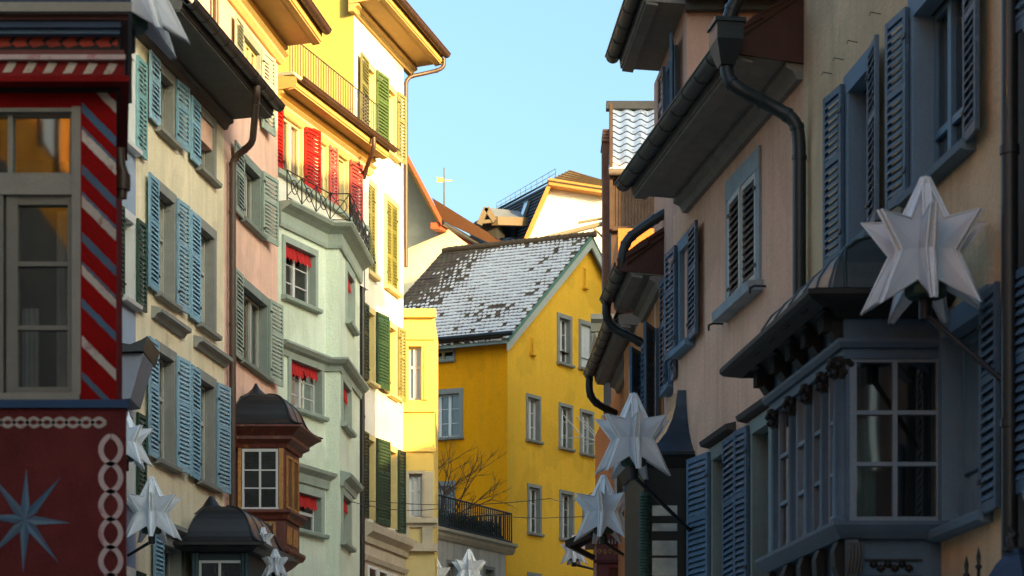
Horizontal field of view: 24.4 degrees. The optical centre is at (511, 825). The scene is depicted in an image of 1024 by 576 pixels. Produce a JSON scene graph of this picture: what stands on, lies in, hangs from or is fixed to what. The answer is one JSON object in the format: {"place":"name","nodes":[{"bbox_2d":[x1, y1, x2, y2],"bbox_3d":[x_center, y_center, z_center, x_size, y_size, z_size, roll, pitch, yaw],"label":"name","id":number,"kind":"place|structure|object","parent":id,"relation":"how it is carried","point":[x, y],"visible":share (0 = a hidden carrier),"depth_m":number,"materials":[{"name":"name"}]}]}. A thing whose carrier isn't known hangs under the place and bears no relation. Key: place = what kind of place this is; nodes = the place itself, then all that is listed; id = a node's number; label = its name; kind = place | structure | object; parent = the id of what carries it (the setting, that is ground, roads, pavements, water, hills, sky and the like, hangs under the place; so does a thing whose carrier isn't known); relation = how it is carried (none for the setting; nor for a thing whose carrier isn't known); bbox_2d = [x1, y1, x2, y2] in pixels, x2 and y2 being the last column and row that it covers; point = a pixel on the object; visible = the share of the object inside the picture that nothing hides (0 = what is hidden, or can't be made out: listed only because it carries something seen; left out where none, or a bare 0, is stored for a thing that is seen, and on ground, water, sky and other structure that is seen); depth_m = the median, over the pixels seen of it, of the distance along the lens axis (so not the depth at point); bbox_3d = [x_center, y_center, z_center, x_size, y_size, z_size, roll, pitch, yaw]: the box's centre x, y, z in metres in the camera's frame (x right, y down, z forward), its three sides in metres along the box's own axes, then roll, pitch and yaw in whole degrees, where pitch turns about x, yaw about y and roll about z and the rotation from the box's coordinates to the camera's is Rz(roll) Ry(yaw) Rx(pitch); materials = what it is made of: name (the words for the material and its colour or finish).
{"place":"outdoors","nodes":[
{"label":"outdoors","id":0,"kind":"place"},
{"bbox_2d":[403,146,500,294],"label":"gabled house","id":1,"kind":"structure","parent":0,"point":[433,231],"depth_m":88.00,"materials":[{"name":"paint"}]},
{"bbox_2d":[436,168,452,204],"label":"weathervane","id":2,"kind":"object","parent":1,"relation":"on","point":[441,179],"visible":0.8,"depth_m":91.99,"materials":[{"name":"metal"}]},
{"bbox_2d":[451,549,486,575],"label":"star lantern","id":3,"kind":"object","parent":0,"point":[468,565],"visible":1,"depth_m":56.85,"materials":[{"name":"white paper"}]},
{"bbox_2d":[403,230,603,575],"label":"corner house","id":4,"kind":"structure","parent":0,"point":[515,335],"depth_m":73.69,"materials":[{"name":"yellow paint"}]},
{"bbox_2d":[438,348,455,363],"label":"window","id":5,"kind":"structure","parent":4,"relation":"in","point":[443,351],"depth_m":72.77,"materials":[{"name":"grey stone"}]},
{"bbox_2d":[438,480,455,512],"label":"window","id":6,"kind":"structure","parent":4,"relation":"in","point":[441,482],"depth_m":72.75,"materials":[{"name":"grey stone"}]},
{"bbox_2d":[438,388,463,440],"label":"window","id":7,"kind":"structure","parent":4,"relation":"in","point":[450,407],"depth_m":72.93,"materials":[{"name":"grey stone"}]},
{"bbox_2d":[529,337,536,356],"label":"window","id":8,"kind":"structure","parent":4,"relation":"in","point":[531,353],"depth_m":73.02,"materials":[{"name":"yellow paint"}]},
{"bbox_2d":[525,393,543,444],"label":"window","id":9,"kind":"structure","parent":4,"relation":"in","point":[533,407],"depth_m":73.38,"materials":[{"name":"grey stone"}]},
{"bbox_2d":[527,572,541,575],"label":"window","id":10,"kind":"structure","parent":4,"relation":"in","point":[528,573],"depth_m":73.11,"materials":[{"name":"grey stone"}]},
{"bbox_2d":[527,483,544,536],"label":"window","id":11,"kind":"structure","parent":4,"relation":"in","point":[534,508],"depth_m":73.45,"materials":[{"name":"grey stone"}]},
{"bbox_2d":[556,312,574,368],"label":"window","id":12,"kind":"structure","parent":4,"relation":"in","point":[564,326],"depth_m":74.86,"materials":[{"name":"grey stone"}]},
{"bbox_2d":[558,402,575,452],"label":"window","id":13,"kind":"structure","parent":4,"relation":"in","point":[565,428],"depth_m":74.93,"materials":[{"name":"grey stone"}]},
{"bbox_2d":[559,489,574,540],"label":"window","id":14,"kind":"structure","parent":4,"relation":"in","point":[566,509],"depth_m":74.99,"materials":[{"name":"grey stone"}]},
{"bbox_2d":[582,267,588,289],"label":"window","id":15,"kind":"structure","parent":4,"relation":"in","point":[584,286],"depth_m":75.57,"materials":[{"name":"yellow paint"}]},
{"bbox_2d":[578,319,593,370],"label":"window","id":16,"kind":"structure","parent":4,"relation":"in","point":[583,322],"depth_m":75.40,"materials":[{"name":"grey stone"}]},
{"bbox_2d":[579,408,594,457],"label":"window","id":17,"kind":"structure","parent":4,"relation":"in","point":[585,450],"depth_m":75.95,"materials":[{"name":"grey glass"}]},
{"bbox_2d":[403,0,658,235],"label":"sky","id":18,"kind":"structure","parent":0,"point":[523,89],"materials":[{"name":"blue"}]},
{"bbox_2d":[470,168,601,252],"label":"mansard house","id":19,"kind":"structure","parent":0,"point":[568,200],"depth_m":100.00,"materials":[{"name":"white paint"}]},
{"bbox_2d":[543,217,601,237],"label":"roof","id":20,"kind":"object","parent":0,"point":[594,226],"visible":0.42,"depth_m":96.93,"materials":[{"name":"beige"}]},
{"bbox_2d":[591,314,613,350],"bbox_3d":[2.059,-10.304,50.850,0.800,0.878,2.300,0,0,0],"label":"dark bay","id":21,"kind":"object","parent":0,"point":[596,321],"visible":0.23,"depth_m":49.80,"materials":[{"name":"stone"}]},
{"bbox_2d":[583,310,639,575],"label":"town house","id":22,"kind":"structure","parent":0,"point":[605,364],"depth_m":36.62,"materials":[{"name":"orange paint"}]},
{"bbox_2d":[560,535,592,569],"bbox_3d":[1.303,-5.095,44.089,0.868,0.611,0.511,0,0,-29],"label":"star lantern","id":23,"kind":"object","parent":22,"relation":"attached to","point":[573,558],"visible":0.67,"depth_m":43.91,"materials":[{"name":"white paper"}]},
{"bbox_2d":[565,531,617,575],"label":"painted bay","id":24,"kind":"object","parent":22,"relation":"attached to","point":[604,558],"visible":0.51,"depth_m":37.99,"materials":[{"name":"red paint"}]},
{"bbox_2d":[608,565,617,575],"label":"window frame","id":25,"kind":"structure","parent":24,"relation":"in","point":[609,566],"depth_m":37.97,"materials":[{"name":"red paint"}]},
{"bbox_2d":[574,474,624,556],"bbox_3d":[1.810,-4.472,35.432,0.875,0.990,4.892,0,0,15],"label":"star lantern","id":26,"kind":"object","parent":22,"relation":"attached to","point":[603,506],"visible":0.94,"depth_m":33.35,"materials":[{"name":"white paper"}]},
{"bbox_2d":[600,101,653,415],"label":"tower house","id":27,"kind":"structure","parent":0,"point":[628,131],"depth_m":61.00,"materials":[{"name":"tile"}]},
{"bbox_2d":[599,209,663,575],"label":"town house","id":28,"kind":"structure","parent":0,"point":[635,277],"depth_m":30.41,"materials":[{"name":"blue paint"}]},
{"bbox_2d":[655,328,658,415],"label":"window","id":29,"kind":"structure","parent":28,"relation":"in","point":[656,329],"depth_m":30.41,"materials":[{"name":"blue paint"}]},
{"label":"street","id":30,"kind":"structure","parent":0,"visible":0},
{"bbox_2d":[0,0,131,575],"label":"painted bay","id":31,"kind":"object","parent":30,"relation":"on","point":[65,83],"visible":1,"depth_m":15.00,"materials":[{"name":"paint"}]},
{"bbox_2d":[0,106,80,397],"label":"window","id":32,"kind":"structure","parent":31,"relation":"in","point":[17,190],"depth_m":15.04,"materials":[{"name":"grey paint"}]},
{"bbox_2d":[135,0,297,575],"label":"town house","id":33,"kind":"structure","parent":30,"relation":"on","point":[214,76],"depth_m":37.40,"materials":[{"name":"beige paint"}]},
{"bbox_2d":[153,179,182,311],"bbox_3d":[-5.567,-8.980,36.690,0.630,1.820,1.146,0,0,9],"label":"window","id":34,"kind":"structure","parent":33,"relation":"in","point":[166,294],"depth_m":37.07,"materials":[{"name":"grey stone"}]},
{"bbox_2d":[153,339,182,473],"bbox_3d":[-5.567,-6.475,36.690,0.630,1.890,1.146,0,0,9],"label":"window","id":35,"kind":"structure","parent":33,"relation":"in","point":[167,459],"depth_m":37.07,"materials":[{"name":"grey stone"}]},
{"bbox_2d":[154,62,182,149],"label":"window","id":36,"kind":"structure","parent":33,"relation":"in","point":[167,129],"depth_m":37.03,"materials":[{"name":"grey stone"}]},
{"bbox_2d":[159,535,183,575],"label":"window","id":37,"kind":"structure","parent":33,"relation":"in","point":[174,559],"depth_m":37.43,"materials":[{"name":"grey stone"}]},
{"bbox_2d":[195,105,222,188],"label":"window","id":38,"kind":"structure","parent":33,"relation":"in","point":[207,169],"depth_m":39.27,"materials":[{"name":"grey stone"}]},
{"bbox_2d":[195,214,222,340],"bbox_3d":[-5.220,-8.980,38.904,0.630,1.820,1.174,0,0,9],"label":"window","id":39,"kind":"structure","parent":33,"relation":"in","point":[208,323],"depth_m":39.30,"materials":[{"name":"grey stone"}]},
{"bbox_2d":[195,367,222,493],"bbox_3d":[-5.220,-6.475,38.904,0.630,1.890,1.174,0,0,9],"label":"window","id":40,"kind":"structure","parent":33,"relation":"in","point":[207,480],"depth_m":39.30,"materials":[{"name":"grey stone"}]},
{"bbox_2d":[261,549,287,575],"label":"star lantern","id":41,"kind":"object","parent":33,"relation":"attached to","point":[275,561],"visible":1,"depth_m":37.51,"materials":[{"name":"white paper"}]},
{"bbox_2d":[190,0,331,575],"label":"town house","id":42,"kind":"structure","parent":30,"relation":"on","point":[276,439],"depth_m":41.33,"materials":[{"name":"paint"}]},
{"bbox_2d":[239,24,261,119],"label":"window","id":43,"kind":"structure","parent":42,"relation":"in","point":[253,53],"depth_m":41.86,"materials":[{"name":"glass"}]},
{"bbox_2d":[239,154,267,240],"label":"window","id":44,"kind":"structure","parent":42,"relation":"in","point":[252,220],"depth_m":42.19,"materials":[{"name":"stone"}]},
{"bbox_2d":[238,278,274,383],"bbox_3d":[-4.756,-8.755,41.896,0.630,1.529,2.015,0,0,9],"label":"window","id":45,"kind":"structure","parent":42,"relation":"in","point":[256,318],"depth_m":42.59,"materials":[{"name":"stone"}]},
{"bbox_2d":[260,527,273,545],"bbox_3d":[-4.115,-4.562,38.564,0.354,0.457,1.516,0,0,-12],"label":"star lantern","id":46,"kind":"object","parent":42,"relation":"attached to","point":[266,536],"visible":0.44,"depth_m":37.93,"materials":[{"name":"white paper"}]},
{"bbox_2d":[278,44,397,575],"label":"town house","id":47,"kind":"structure","parent":30,"relation":"on","point":[331,150],"depth_m":45.41,"materials":[{"name":"paint"}]},
{"bbox_2d":[279,112,303,181],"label":"window","id":48,"kind":"structure","parent":47,"relation":"in","point":[294,133],"depth_m":45.99,"materials":[{"name":"glass"}]},
{"bbox_2d":[281,234,322,314],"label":"window","id":49,"kind":"structure","parent":47,"relation":"in","point":[303,283],"depth_m":44.76,"materials":[{"name":"green stone"}]},
{"bbox_2d":[287,357,329,421],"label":"window","id":50,"kind":"structure","parent":47,"relation":"in","point":[305,386],"depth_m":44.92,"materials":[{"name":"green stone"}]},
{"bbox_2d":[299,484,329,539],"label":"window","id":51,"kind":"structure","parent":47,"relation":"in","point":[313,508],"depth_m":45.13,"materials":[{"name":"green stone"}]},
{"bbox_2d":[320,141,328,199],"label":"window","id":52,"kind":"structure","parent":47,"relation":"in","point":[324,148],"depth_m":47.23,"materials":[{"name":"stone"}]},
{"bbox_2d":[338,153,348,212],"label":"window","id":53,"kind":"structure","parent":47,"relation":"in","point":[343,164],"depth_m":48.24,"materials":[{"name":"glass"}]},
{"bbox_2d":[341,374,356,437],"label":"window","id":54,"kind":"structure","parent":47,"relation":"in","point":[346,388],"depth_m":46.52,"materials":[{"name":"grey stone"}]},
{"bbox_2d":[341,487,356,552],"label":"window","id":55,"kind":"structure","parent":47,"relation":"in","point":[346,506],"depth_m":46.64,"materials":[{"name":"grey stone"}]},
{"bbox_2d":[345,261,359,335],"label":"window","id":56,"kind":"structure","parent":47,"relation":"in","point":[350,278],"depth_m":47.01,"materials":[{"name":"grey stone"}]},
{"bbox_2d":[349,501,584,517],"bbox_3d":[-1.649,-6.436,47.762,3.791,1.115,7.618,0,0,-23],"label":"wire","id":57,"kind":"object","parent":47,"relation":"attached to","point":[464,510],"visible":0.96,"depth_m":48.84,"materials":[{"name":"black metal"}]},
{"bbox_2d":[278,0,450,575],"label":"town house","id":58,"kind":"structure","parent":30,"relation":"on","point":[372,50],"depth_m":50.81,"materials":[{"name":"paint"}]},
{"bbox_2d":[365,62,375,129],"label":"window","id":59,"kind":"structure","parent":58,"relation":"in","point":[372,75],"depth_m":50.38,"materials":[{"name":"stone"}]},
{"bbox_2d":[365,434,375,520],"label":"window","id":60,"kind":"structure","parent":58,"relation":"in","point":[372,440],"depth_m":50.41,"materials":[{"name":"stone"}]},
{"bbox_2d":[365,306,380,388],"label":"window","id":61,"kind":"structure","parent":58,"relation":"in","point":[372,383],"depth_m":50.39,"materials":[{"name":"stone"}]},
{"bbox_2d":[369,178,380,281],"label":"window","id":62,"kind":"structure","parent":58,"relation":"in","point":[372,275],"depth_m":50.43,"materials":[{"name":"stone"}]},
{"bbox_2d":[385,84,401,162],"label":"window","id":63,"kind":"structure","parent":58,"relation":"in","point":[393,93],"depth_m":51.88,"materials":[{"name":"stone"}]},
{"bbox_2d":[384,193,402,298],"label":"window","id":64,"kind":"structure","parent":58,"relation":"in","point":[388,287],"depth_m":51.20,"materials":[{"name":"wood"}]},
{"bbox_2d":[386,322,401,401],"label":"window","id":65,"kind":"structure","parent":58,"relation":"in","point":[393,395],"depth_m":51.94,"materials":[{"name":"stone"}]},
{"bbox_2d":[391,446,397,529],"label":"window","id":66,"kind":"structure","parent":58,"relation":"in","point":[394,451],"depth_m":51.96,"materials":[{"name":"stone"}]},
{"bbox_2d":[365,493,590,504],"bbox_3d":[-0.790,-6.962,50.003,4.704,1.010,8.008,0,0,0],"label":"wire","id":67,"kind":"object","parent":58,"relation":"attached to","point":[474,504],"visible":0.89,"depth_m":51.34,"materials":[{"name":"black metal"}]},
{"bbox_2d":[403,309,437,575],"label":"bay tower","id":68,"kind":"structure","parent":30,"relation":"on","point":[420,427],"depth_m":52.70,"materials":[{"name":"paint"}]},
{"bbox_2d":[406,344,423,399],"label":"window","id":69,"kind":"structure","parent":68,"relation":"in","point":[415,352],"depth_m":52.83,"materials":[{"name":"paint"}]},
{"bbox_2d":[407,471,424,516],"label":"window","id":70,"kind":"structure","parent":68,"relation":"in","point":[415,478],"depth_m":52.83,"materials":[{"name":"glass"}]},
{"bbox_2d":[437,558,449,575],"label":"star lantern","id":71,"kind":"object","parent":68,"relation":"attached to","point":[441,571],"visible":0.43,"depth_m":54.89,"materials":[{"name":"white paper"}]},
{"bbox_2d":[438,494,517,575],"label":"terrace annex","id":72,"kind":"object","parent":30,"relation":"on","point":[454,543],"visible":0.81,"depth_m":65.30,"materials":[{"name":"grey stone"}]},
{"bbox_2d":[446,559,457,575],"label":"window","id":73,"kind":"structure","parent":72,"relation":"in","point":[453,571],"depth_m":64.52,"materials":[{"name":"grey stone"}]},
{"bbox_2d":[407,431,517,514],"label":"bare shrub","id":74,"kind":"object","parent":72,"relation":"on","point":[450,489],"visible":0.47,"depth_m":65.08,"materials":[{"name":"brown plant"}]},
{"bbox_2d":[440,510,502,538],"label":"planter hedge","id":75,"kind":"object","parent":72,"relation":"on","point":[469,523],"visible":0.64,"depth_m":65.53,"materials":[{"name":"green plant"}]},
{"bbox_2d":[483,565,494,575],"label":"window","id":76,"kind":"structure","parent":72,"relation":"in","point":[491,570],"depth_m":66.40,"materials":[{"name":"grey stone"}]},
{"bbox_2d":[611,228,653,401],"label":"orange house","id":77,"kind":"structure","parent":30,"relation":"on","point":[621,233],"depth_m":56.00,"materials":[{"name":"paint"}]},
{"bbox_2d":[605,0,779,414],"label":"town house","id":78,"kind":"structure","parent":30,"relation":"on","point":[668,40],"depth_m":28.70,"materials":[{"name":"beige paint"}]},
{"bbox_2d":[660,271,672,396],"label":"window","id":79,"kind":"structure","parent":78,"relation":"in","point":[667,390],"depth_m":29.23,"materials":[{"name":"blue paint"}]},
{"bbox_2d":[665,45,677,108],"bbox_3d":[2.160,-8.876,29.066,0.683,1.132,0.927,0,0,0],"label":"window shutter","id":80,"kind":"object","parent":78,"relation":"in","point":[676,46],"depth_m":28.69,"materials":[{"name":"blue paint"}]},
{"bbox_2d":[614,0,806,575],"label":"town house","id":81,"kind":"structure","parent":30,"relation":"on","point":[720,156],"depth_m":25.39,"materials":[{"name":"paint"}]},
{"bbox_2d":[595,392,694,533],"bbox_3d":[1.482,-4.011,26.444,0.849,1.491,1.743,0,0,19],"label":"star lantern","id":82,"kind":"object","parent":81,"relation":"attached to","point":[633,431],"visible":1,"depth_m":25.86,"materials":[{"name":"white paper"}]},
{"bbox_2d":[669,232,694,358],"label":"window","id":83,"kind":"structure","parent":81,"relation":"in","point":[683,346],"depth_m":28.08,"materials":[{"name":"blue paint"}]},
{"bbox_2d":[710,438,729,575],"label":"window","id":84,"kind":"structure","parent":81,"relation":"in","point":[716,451],"depth_m":26.41,"materials":[{"name":"stone"}]},
{"bbox_2d":[711,145,762,322],"bbox_3d":[2.404,-6.253,25.104,0.220,1.507,1.590,0,0,-9],"label":"window","id":85,"kind":"structure","parent":81,"relation":"in","point":[732,304],"depth_m":24.80,"materials":[{"name":"grey stone"}]},
{"bbox_2d":[749,409,770,575],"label":"window","id":86,"kind":"structure","parent":81,"relation":"in","point":[759,441],"depth_m":24.66,"materials":[{"name":"stone"}]},
{"bbox_2d":[719,0,1019,575],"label":"town house","id":87,"kind":"structure","parent":30,"relation":"on","point":[900,454],"depth_m":18.58,"materials":[{"name":"beige paint"}]},
{"bbox_2d":[832,46,873,258],"bbox_3d":[3.246,-5.854,20.732,0.630,1.676,1.047,0,0,-7],"label":"window","id":88,"kind":"structure","parent":87,"relation":"in","point":[855,101],"depth_m":21.05,"materials":[{"name":"blue paint"}]},
{"bbox_2d":[860,176,1000,382],"bbox_3d":[3.045,-3.900,17.183,1.004,1.640,0.914,0,0,0],"label":"star lantern","id":89,"kind":"object","parent":87,"relation":"attached to","point":[924,240],"visible":0.98,"depth_m":17.03,"materials":[{"name":"white plastic"}]},
{"bbox_2d":[896,0,976,207],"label":"window","id":90,"kind":"structure","parent":87,"relation":"in","point":[937,146],"depth_m":19.05,"materials":[{"name":"blue paint"}]},
{"bbox_2d":[926,284,993,541],"bbox_3d":[3.599,-3.073,17.866,0.630,1.730,1.318,0,0,-7],"label":"window","id":91,"kind":"structure","parent":87,"relation":"in","point":[958,373],"depth_m":18.29,"materials":[{"name":"blue paint"}]},
{"bbox_2d":[963,555,969,575],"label":"iron spike","id":92,"kind":"object","parent":87,"relation":"attached to","point":[966,567],"visible":1,"depth_m":16.99,"materials":[{"name":"black metal"}]},
{"bbox_2d":[975,547,981,575],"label":"iron spike","id":93,"kind":"object","parent":87,"relation":"attached to","point":[978,566],"visible":1,"depth_m":16.99,"materials":[{"name":"black metal"}]},
{"bbox_2d":[1015,0,1023,546],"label":"town house","id":94,"kind":"structure","parent":30,"relation":"on","point":[1020,329],"depth_m":16.55,"materials":[{"name":"blue paint"}]},
{"bbox_2d":[989,526,1023,575],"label":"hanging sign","id":95,"kind":"object","parent":94,"relation":"attached to","point":[1010,562],"visible":1,"depth_m":15.95,"materials":[{"name":"metal"}]},
{"label":"ground","id":96,"kind":"structure","parent":0,"visible":0},
{"bbox_2d":[122,37,159,575],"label":"town house","id":97,"kind":"structure","parent":96,"relation":"on","point":[139,359],"depth_m":35.08,"materials":[{"name":"white paint"}]},
{"bbox_2d":[126,410,136,504],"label":"window","id":98,"kind":"structure","parent":97,"relation":"in","point":[131,474],"depth_m":35.08,"materials":[{"name":"white paint"}]},
{"bbox_2d":[126,566,136,575],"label":"window","id":99,"kind":"structure","parent":97,"relation":"in","point":[130,571],"depth_m":34.89,"materials":[{"name":"white paint"}]},
{"bbox_2d":[122,208,142,311],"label":"window","id":100,"kind":"structure","parent":97,"relation":"in","point":[129,299],"depth_m":35.08,"materials":[{"name":"white paint"}]},
{"bbox_2d":[128,53,142,156],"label":"window","id":101,"kind":"structure","parent":97,"relation":"in","point":[133,149],"depth_m":35.08,"materials":[{"name":"white paint"}]},
{"bbox_2d":[126,411,152,470],"bbox_3d":[-5.629,-5.394,33.705,0.753,0.968,1.290,0,0,-36],"label":"star lantern","id":102,"kind":"object","parent":97,"relation":"attached to","point":[136,436],"visible":0.37,"depth_m":33.40,"materials":[{"name":"white paper"}]},
{"bbox_2d":[126,476,181,556],"bbox_3d":[-5.260,-4.524,34.493,0.871,1.140,0.875,0,0,0],"label":"star lantern","id":103,"kind":"object","parent":97,"relation":"attached to","point":[151,506],"visible":0.97,"depth_m":34.35,"materials":[{"name":"white paper"}]},
{"bbox_2d":[131,0,190,59],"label":"star lantern","id":104,"kind":"object","parent":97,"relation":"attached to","point":[156,22],"visible":0.34,"depth_m":16.27,"materials":[{"name":"white paper"}]}
]}

